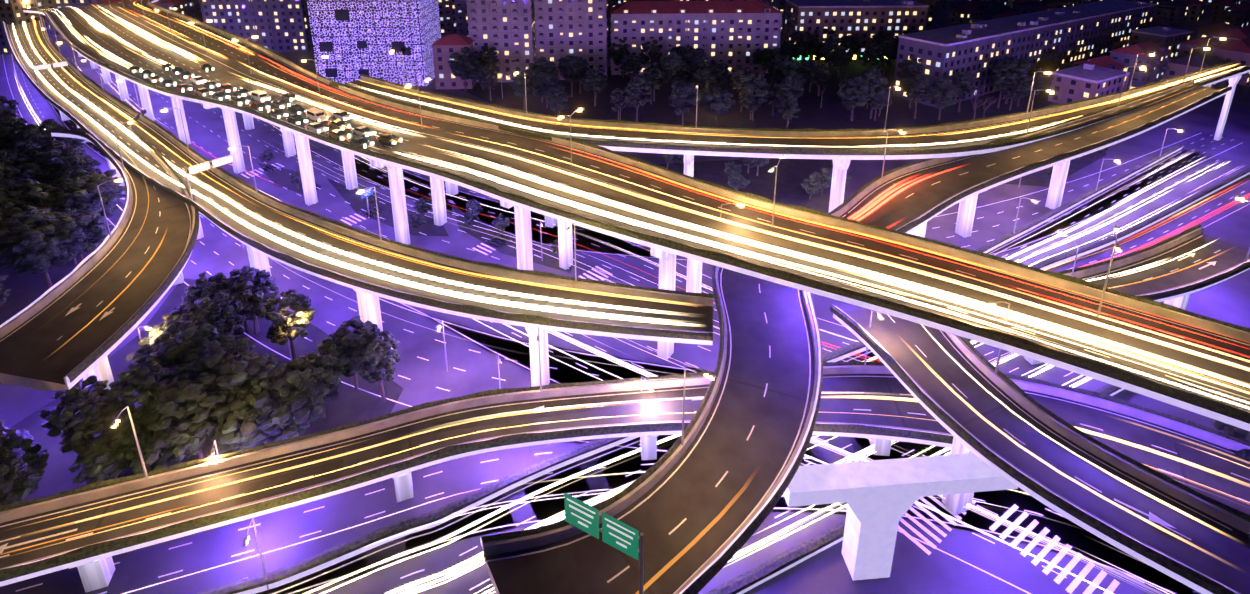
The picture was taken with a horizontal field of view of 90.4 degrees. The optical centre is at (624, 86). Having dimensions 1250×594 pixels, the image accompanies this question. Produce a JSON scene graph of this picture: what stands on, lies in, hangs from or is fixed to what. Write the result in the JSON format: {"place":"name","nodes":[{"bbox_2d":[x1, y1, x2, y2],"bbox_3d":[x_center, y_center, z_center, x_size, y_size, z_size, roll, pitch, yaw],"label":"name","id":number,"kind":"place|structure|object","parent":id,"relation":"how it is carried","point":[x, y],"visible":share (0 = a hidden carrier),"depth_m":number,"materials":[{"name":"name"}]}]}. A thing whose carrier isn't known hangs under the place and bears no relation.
{"place":"outdoors","nodes":[
{"label":"outdoors","id":0,"kind":"place"},
{"bbox_2d":[0,114,194,390],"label":"deck","id":1,"kind":"structure","parent":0,"point":[38,358],"depth_m":80.91,"materials":[{"name":"concrete"}]},
{"bbox_2d":[0,129,129,328],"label":"guardrail","id":2,"kind":"object","parent":1,"relation":"on","point":[123,176],"visible":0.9,"depth_m":97.87,"materials":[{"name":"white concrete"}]},
{"bbox_2d":[0,160,190,341],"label":"road markings","id":3,"kind":"object","parent":1,"relation":"on","point":[113,248],"visible":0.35,"depth_m":93.28,"materials":[{"name":"white paint"}]},
{"bbox_2d":[66,109,199,382],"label":"guardrail","id":4,"kind":"object","parent":1,"relation":"on","point":[75,373],"visible":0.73,"depth_m":80.25,"materials":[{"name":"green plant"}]},
{"bbox_2d":[1,36,708,453],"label":"ground-level road","id":5,"kind":"structure","parent":0,"point":[429,376],"depth_m":92.46,"materials":[{"name":"purple asphalt"}]},
{"bbox_2d":[4,20,713,344],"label":"elevated highway","id":6,"kind":"structure","parent":0,"point":[294,225],"depth_m":87.29,"materials":[{"name":"asphalt"}]},
{"bbox_2d":[32,61,67,85],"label":"sign gantry","id":7,"kind":"object","parent":6,"relation":"on","point":[48,66],"visible":0.96,"depth_m":168.74,"materials":[{"name":"silver metal"}]},
{"bbox_2d":[184,155,232,199],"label":"sign gantry","id":8,"kind":"object","parent":6,"relation":"on","point":[205,166],"visible":0.98,"depth_m":103.65,"materials":[{"name":"silver metal"}]},
{"bbox_2d":[7,20,696,324],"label":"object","id":9,"kind":"object","parent":6,"relation":"on","point":[282,212],"visible":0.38,"depth_m":100.71,"materials":[{"name":"white paint"}]},
{"bbox_2d":[3,21,712,340],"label":"barrier","id":10,"kind":"object","parent":6,"relation":"on","point":[485,312],"visible":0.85,"depth_m":77.94,"materials":[{"name":"grey concrete"}]},
{"bbox_2d":[41,18,713,297],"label":"barrier","id":11,"kind":"object","parent":6,"relation":"on","point":[497,266],"visible":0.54,"depth_m":88.75,"materials":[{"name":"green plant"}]},
{"bbox_2d":[431,34,475,89],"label":"building","id":12,"kind":"structure","parent":0,"point":[444,48],"depth_m":212.47,"materials":[{"name":"concrete"}]},
{"bbox_2d":[3,434,1192,593],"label":"road","id":13,"kind":"structure","parent":0,"point":[456,479],"depth_m":63.13,"materials":[{"name":"purple asphalt"}]},
{"bbox_2d":[16,444,1176,593],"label":"ground markings","id":14,"kind":"object","parent":13,"relation":"on","point":[563,517],"visible":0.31,"depth_m":62.72,"materials":[{"name":"white paint"}]},
{"bbox_2d":[14,54,1193,593],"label":"road","id":15,"kind":"structure","parent":0,"point":[1004,560],"depth_m":94.92,"materials":[{"name":"purple asphalt"}]},
{"bbox_2d":[258,163,321,193],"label":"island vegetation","id":16,"kind":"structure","parent":15,"relation":"on","point":[278,177],"depth_m":144.08,"materials":[{"name":"green plant"}]},
{"bbox_2d":[2,54,694,451],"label":"ground markings","id":17,"kind":"object","parent":15,"relation":"on","point":[412,332],"visible":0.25,"depth_m":88.28,"materials":[{"name":"white paint"}]},
{"bbox_2d":[328,179,448,235],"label":"traffic island","id":18,"kind":"structure","parent":15,"relation":"on","point":[358,205],"depth_m":128.08,"materials":[{"name":"purple concrete"}]},
{"bbox_2d":[452,206,573,272],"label":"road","id":19,"kind":"structure","parent":15,"relation":"on","point":[550,259],"depth_m":116.65,"materials":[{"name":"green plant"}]},
{"bbox_2d":[50,65,1143,593],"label":"ground markings","id":20,"kind":"object","parent":15,"relation":"on","point":[692,365],"visible":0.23,"depth_m":87.49,"materials":[{"name":"white paint"}]},
{"bbox_2d":[0,163,1215,593],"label":"road markings","id":21,"kind":"object","parent":15,"relation":"on","point":[1072,563],"visible":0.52,"depth_m":62.32,"materials":[{"name":"white paint"}]},
{"bbox_2d":[0,365,1249,586],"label":"deck","id":22,"kind":"structure","parent":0,"point":[846,389],"depth_m":64.86,"materials":[{"name":"asphalt"}]},
{"bbox_2d":[0,422,953,581],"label":"guardrail","id":23,"kind":"object","parent":22,"relation":"on","point":[88,551],"visible":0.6,"depth_m":60.74,"materials":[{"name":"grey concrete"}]},
{"bbox_2d":[11,3,1235,593],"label":"deck joints and patches","id":24,"kind":"object","parent":22,"relation":"on","point":[883,211],"visible":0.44,"depth_m":68.40,"materials":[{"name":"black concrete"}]},
{"bbox_2d":[0,362,1249,511],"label":"guardrail","id":25,"kind":"object","parent":22,"relation":"on","point":[97,485],"visible":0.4,"depth_m":67.33,"materials":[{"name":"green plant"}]},
{"bbox_2d":[0,376,1249,557],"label":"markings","id":26,"kind":"object","parent":22,"relation":"on","point":[494,428],"visible":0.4,"depth_m":65.33,"materials":[{"name":"white paint"}]},
{"bbox_2d":[0,0,1249,593],"bbox_3d":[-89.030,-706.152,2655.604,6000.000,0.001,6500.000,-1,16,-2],"label":"ground","id":27,"kind":"structure","parent":0,"point":[916,568],"depth_m":99.28,"materials":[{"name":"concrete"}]},
{"bbox_2d":[0,0,52,54],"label":"block","id":28,"kind":"structure","parent":27,"relation":"on","point":[12,12],"depth_m":262.66,"materials":[{"name":"grey"}]},
{"bbox_2d":[0,156,123,324],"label":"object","id":29,"kind":"object","parent":27,"relation":"on","point":[28,289],"depth_m":103.97,"materials":[{"name":"green plant"}]},
{"bbox_2d":[42,0,98,35],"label":"block","id":30,"kind":"structure","parent":27,"relation":"on","point":[48,4],"depth_m":298.79,"materials":[{"name":"grey"}]},
{"bbox_2d":[89,0,195,18],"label":"block","id":31,"kind":"structure","parent":27,"relation":"on","point":[185,7],"depth_m":298.31,"materials":[{"name":"grey"}]},
{"bbox_2d":[10,278,403,501],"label":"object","id":32,"kind":"object","parent":27,"relation":"on","point":[350,405],"visible":0.2,"depth_m":79.03,"materials":[{"name":"green plant"}]},
{"bbox_2d":[199,0,313,51],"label":"building","id":33,"kind":"structure","parent":27,"relation":"on","point":[278,25],"depth_m":265.79,"materials":[{"name":"grey"}]},
{"bbox_2d":[307,0,440,85],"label":"building","id":34,"kind":"structure","parent":27,"relation":"on","point":[353,40],"depth_m":213.38,"materials":[{"name":"grey"}]},
{"bbox_2d":[454,0,468,35],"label":"block","id":35,"kind":"structure","parent":27,"relation":"on","point":[461,15],"depth_m":287.74,"materials":[{"name":"grey"}]},
{"bbox_2d":[466,0,536,81],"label":"building","id":36,"kind":"structure","parent":27,"relation":"on","point":[505,28],"depth_m":217.82,"materials":[{"name":"purple concrete"}]},
{"bbox_2d":[438,0,610,34],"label":"building","id":37,"kind":"structure","parent":27,"relation":"on","point":[447,14],"depth_m":304.07,"materials":[{"name":"grey"}]},
{"bbox_2d":[195,341,868,593],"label":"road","id":38,"kind":"structure","parent":27,"relation":"on","point":[307,566],"depth_m":62.69,"materials":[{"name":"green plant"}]},
{"bbox_2d":[533,0,607,79],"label":"building","id":39,"kind":"structure","parent":27,"relation":"on","point":[564,28],"depth_m":220.68,"materials":[{"name":"grey"}]},
{"bbox_2d":[137,75,1020,455],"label":"street lamps","id":40,"kind":"object","parent":27,"relation":"on","point":[437,329],"visible":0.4,"depth_m":82.49,"materials":[{"name":"silver metal"}]},
{"bbox_2d":[0,23,1249,537],"bbox_3d":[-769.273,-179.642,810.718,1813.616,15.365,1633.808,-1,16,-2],"label":"trees","id":41,"kind":"object","parent":27,"relation":"on","point":[190,381],"visible":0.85,"depth_m":89.78,"materials":[{"name":"green plant"}]},
{"bbox_2d":[27,0,1249,589],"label":"street lamps","id":42,"kind":"object","parent":27,"relation":"on","point":[245,542],"visible":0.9,"depth_m":88.05,"materials":[{"name":"silver metal"}]},
{"bbox_2d":[48,52,1241,591],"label":"piers","id":43,"kind":"structure","parent":27,"relation":"on","point":[96,574],"depth_m":108.29,"materials":[{"name":"concrete"}]},
{"bbox_2d":[610,0,782,74],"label":"residential building","id":44,"kind":"structure","parent":27,"relation":"on","point":[729,33],"depth_m":229.41,"materials":[{"name":"grey"}]},
{"bbox_2d":[655,158,832,212],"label":"vegetation","id":45,"kind":"object","parent":27,"relation":"on","point":[792,174],"visible":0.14,"depth_m":144.61,"materials":[{"name":"green plant"}]},
{"bbox_2d":[460,61,1052,129],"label":"trees","id":46,"kind":"object","parent":27,"relation":"on","point":[832,113],"depth_m":193.98,"materials":[{"name":"green plant"}]},
{"bbox_2d":[771,0,785,31],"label":"building","id":47,"kind":"structure","parent":27,"relation":"on","point":[779,5],"depth_m":308.92,"materials":[{"name":"grey"}]},
{"bbox_2d":[783,0,928,61],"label":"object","id":48,"kind":"structure","parent":27,"relation":"on","point":[864,20],"depth_m":248.28,"materials":[{"name":"grey"}]},
{"bbox_2d":[784,453,1017,580],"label":"portal pier","id":49,"kind":"structure","parent":27,"relation":"on","point":[880,497],"depth_m":56.26,"materials":[{"name":"concrete"}]},
{"bbox_2d":[705,384,1123,593],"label":"guardrail","id":50,"kind":"object","parent":27,"relation":"on","point":[777,565],"visible":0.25,"depth_m":58.89,"materials":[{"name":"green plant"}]},
{"bbox_2d":[912,0,937,29],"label":"block","id":51,"kind":"structure","parent":27,"relation":"on","point":[931,12],"depth_m":302.14,"materials":[{"name":"grey concrete"}]},
{"bbox_2d":[892,0,1156,107],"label":"long flat building","id":52,"kind":"structure","parent":27,"relation":"on","point":[980,50],"depth_m":215.86,"materials":[{"name":"grey"}]},
{"bbox_2d":[1015,0,1046,13],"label":"building","id":53,"kind":"structure","parent":27,"relation":"on","point":[1027,6],"depth_m":339.15,"materials":[{"name":"grey"}]},
{"bbox_2d":[1004,151,1106,186],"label":"road","id":54,"kind":"structure","parent":27,"relation":"on","point":[1042,178],"depth_m":146.78,"materials":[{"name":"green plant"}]},
{"bbox_2d":[1048,63,1129,103],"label":"building","id":55,"kind":"structure","parent":27,"relation":"on","point":[1082,82],"depth_m":195.91,"materials":[{"name":"grey"}]},
{"bbox_2d":[1072,55,1125,70],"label":"building roof","id":56,"kind":"structure","parent":27,"relation":"on","point":[1106,61],"depth_m":209.66,"materials":[{"name":"grey"}]},
{"bbox_2d":[1108,41,1172,89],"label":"building","id":57,"kind":"structure","parent":27,"relation":"on","point":[1156,66],"depth_m":208.87,"materials":[{"name":"grey"}]},
{"bbox_2d":[1129,26,1192,58],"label":"building","id":58,"kind":"structure","parent":27,"relation":"on","point":[1170,38],"depth_m":243.74,"materials":[{"name":"grey"}]},
{"bbox_2d":[1155,5,1172,19],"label":"building","id":59,"kind":"structure","parent":27,"relation":"on","point":[1163,12],"depth_m":336.75,"materials":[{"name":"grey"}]},
{"bbox_2d":[1157,0,1190,23],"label":"building","id":60,"kind":"structure","parent":27,"relation":"on","point":[1179,12],"depth_m":334.85,"materials":[{"name":"grey"}]},
{"bbox_2d":[1164,52,1224,87],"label":"building","id":61,"kind":"structure","parent":27,"relation":"on","point":[1177,65],"depth_m":214.94,"materials":[{"name":"purple"}]},
{"bbox_2d":[1183,0,1206,21],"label":"building","id":62,"kind":"structure","parent":27,"relation":"on","point":[1196,11],"depth_m":339.96,"materials":[{"name":"grey concrete"}]},
{"bbox_2d":[1178,36,1223,55],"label":"building","id":63,"kind":"structure","parent":27,"relation":"on","point":[1199,45],"depth_m":230.93,"materials":[{"name":"red"}]},
{"bbox_2d":[1196,22,1240,38],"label":"building","id":64,"kind":"structure","parent":27,"relation":"on","point":[1206,31],"depth_m":260.46,"materials":[{"name":"red"}]},
{"bbox_2d":[1209,0,1237,21],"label":"building","id":65,"kind":"structure","parent":27,"relation":"on","point":[1218,11],"depth_m":339.25,"materials":[{"name":"grey"}]},
{"bbox_2d":[1208,38,1249,85],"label":"building","id":66,"kind":"structure","parent":27,"relation":"on","point":[1238,51],"depth_m":221.04,"materials":[{"name":"red"}]},
{"bbox_2d":[1209,26,1249,42],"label":"building","id":67,"kind":"structure","parent":27,"relation":"on","point":[1236,34],"depth_m":231.03,"materials":[{"name":"red"}]},
{"bbox_2d":[1223,10,1249,26],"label":"building","id":68,"kind":"structure","parent":27,"relation":"on","point":[1237,18],"depth_m":321.16,"materials":[{"name":"grey concrete"}]},
{"bbox_2d":[12,2,1249,593],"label":"light trails","id":69,"kind":"object","parent":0,"point":[608,316],"visible":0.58,"depth_m":78.25,"materials":[{"name":"white"}]},
{"bbox_2d":[23,0,1249,430],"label":"highway deck","id":70,"kind":"structure","parent":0,"point":[235,68],"depth_m":84.85,"materials":[{"name":"concrete"}]},
{"bbox_2d":[250,89,269,101],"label":"car","id":71,"kind":"object","parent":70,"relation":"on","point":[260,95],"visible":0.9,"depth_m":134.52,"materials":[{"name":"white metal"}]},
{"bbox_2d":[306,122,326,132],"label":"car","id":72,"kind":"object","parent":70,"relation":"on","point":[316,127],"visible":0.92,"depth_m":116.21,"materials":[{"name":"white metal"}]},
{"bbox_2d":[306,108,327,121],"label":"car","id":73,"kind":"object","parent":70,"relation":"on","point":[316,115],"visible":0.92,"depth_m":122.13,"materials":[{"name":"white metal"}]},
{"bbox_2d":[328,129,349,140],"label":"car","id":74,"kind":"object","parent":70,"relation":"on","point":[339,134],"visible":0.94,"depth_m":112.66,"materials":[{"name":"gold metal"}]},
{"bbox_2d":[328,119,349,129],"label":"car","id":75,"kind":"object","parent":70,"relation":"on","point":[339,124],"visible":0.94,"depth_m":117.77,"materials":[{"name":"gold metal"}]},
{"bbox_2d":[348,136,372,147],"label":"car","id":76,"kind":"object","parent":70,"relation":"on","point":[361,142],"visible":0.81,"depth_m":108.92,"materials":[{"name":"black metal"}]},
{"bbox_2d":[352,126,374,137],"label":"car","id":77,"kind":"object","parent":70,"relation":"on","point":[363,131],"visible":0.96,"depth_m":114.22,"materials":[{"name":"white metal"}]},
{"bbox_2d":[377,133,400,144],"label":"car","id":78,"kind":"object","parent":70,"relation":"on","point":[390,139],"visible":0.94,"depth_m":110.63,"materials":[{"name":"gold metal"}]},
{"bbox_2d":[21,8,1249,423],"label":"parapet","id":79,"kind":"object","parent":70,"relation":"on","point":[1101,368],"visible":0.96,"depth_m":69.03,"materials":[{"name":"grey concrete"}]},
{"bbox_2d":[50,3,1249,384],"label":"highway markings","id":80,"kind":"object","parent":70,"relation":"on","point":[762,219],"visible":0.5,"depth_m":81.17,"materials":[{"name":"white paint"}]},
{"bbox_2d":[149,0,1249,331],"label":"parapet","id":81,"kind":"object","parent":70,"relation":"on","point":[1089,284],"visible":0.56,"depth_m":81.96,"materials":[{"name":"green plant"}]},
{"bbox_2d":[259,339,1107,593],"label":"road","id":82,"kind":"structure","parent":0,"point":[387,579],"depth_m":62.63,"materials":[{"name":"purple asphalt"}]},
{"bbox_2d":[271,351,1072,593],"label":"lane markings","id":83,"kind":"object","parent":82,"relation":"on","point":[529,518],"visible":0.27,"depth_m":63.95,"materials":[{"name":"white paint"}]},
{"bbox_2d":[336,131,1245,260],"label":"road","id":84,"kind":"structure","parent":0,"point":[983,228],"depth_m":130.66,"materials":[{"name":"purple asphalt"}]},
{"bbox_2d":[333,133,1240,259],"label":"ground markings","id":85,"kind":"object","parent":84,"relation":"on","point":[936,216],"visible":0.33,"depth_m":131.95,"materials":[{"name":"white paint"}]},
{"bbox_2d":[974,144,1183,252],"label":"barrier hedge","id":86,"kind":"object","parent":84,"relation":"on","point":[1019,231],"visible":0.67,"depth_m":129.52,"materials":[{"name":"green plant"}]},
{"bbox_2d":[344,61,1249,159],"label":"elevated highway","id":87,"kind":"structure","parent":0,"point":[895,137],"depth_m":116.01,"materials":[{"name":"asphalt"}]},
{"bbox_2d":[329,66,1249,154],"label":"parapet","id":88,"kind":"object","parent":87,"relation":"on","point":[614,143],"visible":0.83,"depth_m":108.23,"materials":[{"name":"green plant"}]},
{"bbox_2d":[349,66,1234,145],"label":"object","id":89,"kind":"object","parent":87,"relation":"on","point":[779,137],"visible":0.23,"depth_m":117.67,"materials":[{"name":"white"}]},
{"bbox_2d":[361,60,1234,130],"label":"barrier","id":90,"kind":"object","parent":87,"relation":"on","point":[807,129],"visible":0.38,"depth_m":120.83,"materials":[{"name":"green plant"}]},
{"bbox_2d":[482,80,1227,593],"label":"deck","id":91,"kind":"structure","parent":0,"point":[702,506],"depth_m":58.38,"materials":[{"name":"asphalt"}]},
{"bbox_2d":[564,493,643,593],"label":"highway sign","id":92,"kind":"object","parent":91,"relation":"attached to","point":[616,533],"visible":1,"depth_m":42.78,"materials":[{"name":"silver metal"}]},
{"bbox_2d":[480,79,1192,547],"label":"guardrail","id":93,"kind":"object","parent":91,"relation":"on","point":[650,471],"visible":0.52,"depth_m":60.26,"materials":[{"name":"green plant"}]},
{"bbox_2d":[486,89,1204,593],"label":"lane markings","id":94,"kind":"object","parent":91,"relation":"on","point":[746,439],"visible":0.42,"depth_m":56.71,"materials":[{"name":"white"}]},
{"bbox_2d":[679,86,1231,593],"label":"guardrail","id":95,"kind":"object","parent":91,"relation":"on","point":[703,578],"visible":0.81,"depth_m":62.63,"materials":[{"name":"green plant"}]},
{"bbox_2d":[948,6,983,24],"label":"building","id":96,"kind":"structure","parent":0,"point":[963,15],"depth_m":314.89,"materials":[{"name":"grey"}]},
{"bbox_2d":[833,306,1249,593],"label":"deck","id":97,"kind":"structure","parent":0,"point":[1048,460],"depth_m":56.09,"materials":[{"name":"concrete"}]},
{"bbox_2d":[830,305,1237,593],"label":"guardrail","id":98,"kind":"object","parent":97,"relation":"on","point":[1187,573],"visible":1,"depth_m":52.72,"materials":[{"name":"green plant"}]},
{"bbox_2d":[887,314,1231,539],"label":"lane markings","id":99,"kind":"object","parent":97,"relation":"on","point":[1071,444],"visible":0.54,"depth_m":57.62,"materials":[{"name":"white paint"}]},
{"bbox_2d":[959,336,1249,521],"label":"guardrail","id":100,"kind":"object","parent":97,"relation":"on","point":[1238,513],"visible":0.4,"depth_m":56.70,"materials":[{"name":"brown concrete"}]},
{"bbox_2d":[1045,0,1073,9],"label":"building","id":101,"kind":"structure","parent":0,"point":[1052,4],"depth_m":361.24,"materials":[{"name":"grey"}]},
{"bbox_2d":[967,150,1249,341],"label":"road","id":102,"kind":"structure","parent":0,"point":[1183,190],"depth_m":128.52,"materials":[{"name":"purple asphalt"}]},
{"bbox_2d":[970,151,1248,341],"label":"lane markings","id":103,"kind":"object","parent":102,"relation":"on","point":[1115,214],"visible":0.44,"depth_m":126.84,"materials":[{"name":"white"}]},
{"bbox_2d":[1030,166,1249,269],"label":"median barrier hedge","id":104,"kind":"object","parent":102,"relation":"on","point":[1104,242],"visible":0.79,"depth_m":120.09,"materials":[{"name":"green plant"}]},
{"bbox_2d":[1063,227,1249,301],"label":"deck","id":105,"kind":"structure","parent":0,"point":[1227,256],"depth_m":90.62,"materials":[{"name":"concrete"}]},
{"bbox_2d":[1055,224,1200,273],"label":"guardrail","id":106,"kind":"object","parent":105,"relation":"on","point":[1139,251],"visible":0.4,"depth_m":92.47,"materials":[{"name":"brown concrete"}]},
{"bbox_2d":[1082,235,1219,287],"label":"lane markings","id":107,"kind":"object","parent":105,"relation":"on","point":[1150,259],"visible":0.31,"depth_m":92.27,"materials":[{"name":"white"}]},
{"bbox_2d":[1138,261,1249,299],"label":"guardrail","id":108,"kind":"object","parent":105,"relation":"on","point":[1206,282],"visible":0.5,"depth_m":85.03,"materials":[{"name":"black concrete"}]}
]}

